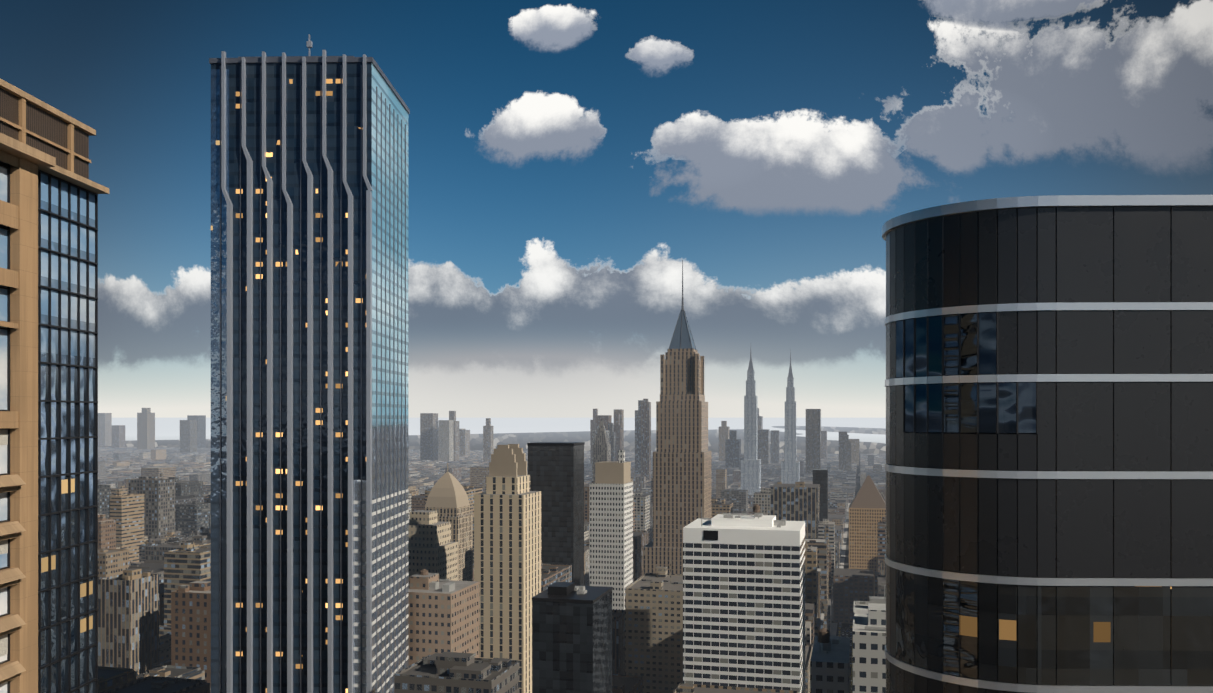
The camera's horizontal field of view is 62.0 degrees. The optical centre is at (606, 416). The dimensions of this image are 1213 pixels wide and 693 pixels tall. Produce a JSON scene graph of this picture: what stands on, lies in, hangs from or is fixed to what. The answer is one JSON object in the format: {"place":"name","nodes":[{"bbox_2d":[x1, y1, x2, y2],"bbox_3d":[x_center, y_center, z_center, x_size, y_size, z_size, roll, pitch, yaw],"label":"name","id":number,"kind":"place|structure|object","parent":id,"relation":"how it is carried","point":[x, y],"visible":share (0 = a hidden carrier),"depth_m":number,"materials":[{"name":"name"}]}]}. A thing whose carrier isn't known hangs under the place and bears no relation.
{"place":"outdoors","nodes":[
{"label":"outdoors","id":0,"kind":"place"},
{"bbox_2d":[98,418,885,692],"bbox_3d":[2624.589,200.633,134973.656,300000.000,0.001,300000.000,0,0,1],"label":"ground sheet","id":1,"kind":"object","parent":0,"point":[869,434],"visible":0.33,"depth_m":12975.43,"materials":[{"name":"grey"}]},
{"bbox_2d":[0,79,108,692],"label":"beige office block","id":2,"kind":"structure","parent":1,"relation":"on","point":[50,191],"depth_m":50.95,"materials":[{"name":"stone"}]},
{"bbox_2d":[209,34,409,692],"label":"dark ribbed tower","id":3,"kind":"structure","parent":1,"relation":"on","point":[309,373],"depth_m":331.20,"materials":[{"name":"blue glass"}]},
{"bbox_2d":[408,510,457,583],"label":"pale tower","id":4,"kind":"structure","parent":1,"relation":"on","point":[432,547],"depth_m":574.55,"materials":[{"name":"stone"}]},
{"bbox_2d":[408,569,479,665],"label":"building","id":5,"kind":"structure","parent":1,"relation":"on","point":[443,615],"depth_m":391.50,"materials":[{"name":"brick"}]},
{"bbox_2d":[425,463,472,580],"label":"domed building","id":6,"kind":"structure","parent":1,"relation":"on","point":[447,500],"depth_m":706.24,"materials":[{"name":"beige stone"}]},
{"bbox_2d":[98,399,858,480],"bbox_3d":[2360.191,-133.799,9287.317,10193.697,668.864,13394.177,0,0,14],"label":"skyline","id":7,"kind":"structure","parent":1,"relation":"on","point":[446,440],"depth_m":4265.99},
{"bbox_2d":[98,447,885,692],"bbox_3d":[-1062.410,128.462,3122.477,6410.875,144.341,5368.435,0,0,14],"label":"city blocks","id":8,"kind":"structure","parent":1,"relation":"on","point":[154,570],"depth_m":703.86,"materials":[{"name":"grey concrete"}]},
{"bbox_2d":[474,444,540,692],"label":"skyscraper","id":9,"kind":"structure","parent":1,"relation":"on","point":[507,539],"depth_m":521.58,"materials":[{"name":"beige stone"}]},
{"bbox_2d":[527,442,584,585],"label":"skyscraper","id":10,"kind":"structure","parent":1,"relation":"on","point":[556,471],"depth_m":760.14,"materials":[{"name":"black glass"}]},
{"bbox_2d":[532,566,612,692],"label":"high-rise building","id":11,"kind":"structure","parent":1,"relation":"on","point":[571,637],"depth_m":400.68,"materials":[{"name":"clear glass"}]},
{"bbox_2d":[593,419,610,480],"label":"skyscraper","id":12,"kind":"structure","parent":1,"relation":"on","point":[601,448],"depth_m":1501.71,"materials":[{"name":"stone"}]},
{"bbox_2d":[589,450,632,609],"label":"building","id":13,"kind":"structure","parent":1,"relation":"on","point":[611,526],"depth_m":650.16,"materials":[{"name":"white concrete"}]},
{"bbox_2d":[642,260,710,575],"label":"skyscraper","id":14,"kind":"structure","parent":1,"relation":"on","point":[681,475],"depth_m":838.83,"materials":[{"name":"stone"}]},
{"bbox_2d":[683,504,804,692],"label":"office building","id":15,"kind":"structure","parent":1,"relation":"on","point":[743,600],"depth_m":480.38,"materials":[{"name":"white concrete"}]},
{"bbox_2d":[741,350,760,494],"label":"skyscraper","id":16,"kind":"structure","parent":1,"relation":"on","point":[751,472],"depth_m":2491.98,"materials":[{"name":"stone"}]},
{"bbox_2d":[781,349,799,483],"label":"skyscraper","id":17,"kind":"structure","parent":1,"relation":"on","point":[790,469],"depth_m":2490.02,"materials":[{"name":"stone"}]},
{"bbox_2d":[813,469,827,521],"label":"slim dark tower","id":18,"kind":"structure","parent":1,"relation":"on","point":[820,476],"depth_m":1194.06,"materials":[{"name":"grey glass"}]},
{"bbox_2d":[830,503,852,688],"bbox_3d":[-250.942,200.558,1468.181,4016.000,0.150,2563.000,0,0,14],"label":"street pavements","id":19,"kind":"structure","parent":1,"relation":"on","point":[833,629],"depth_m":1449.07,"materials":[{"name":"concrete"}]},
{"bbox_2d":[810,585,885,692],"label":"buildings","id":20,"kind":"structure","parent":1,"relation":"on","point":[830,665],"depth_m":266.53,"materials":[{"name":"concrete"}]},
{"bbox_2d":[849,475,885,595],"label":"skyscraper","id":21,"kind":"structure","parent":1,"relation":"on","point":[867,509],"depth_m":1095.95,"materials":[{"name":"orange stone"}]},
{"bbox_2d":[0,0,1212,417],"label":"sky","id":22,"kind":"structure","parent":0,"point":[567,158],"materials":[{"name":"blue"}]},
{"bbox_2d":[882,195,1212,692],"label":"curved glass building","id":23,"kind":"structure","parent":0,"point":[1049,443],"depth_m":58.65,"materials":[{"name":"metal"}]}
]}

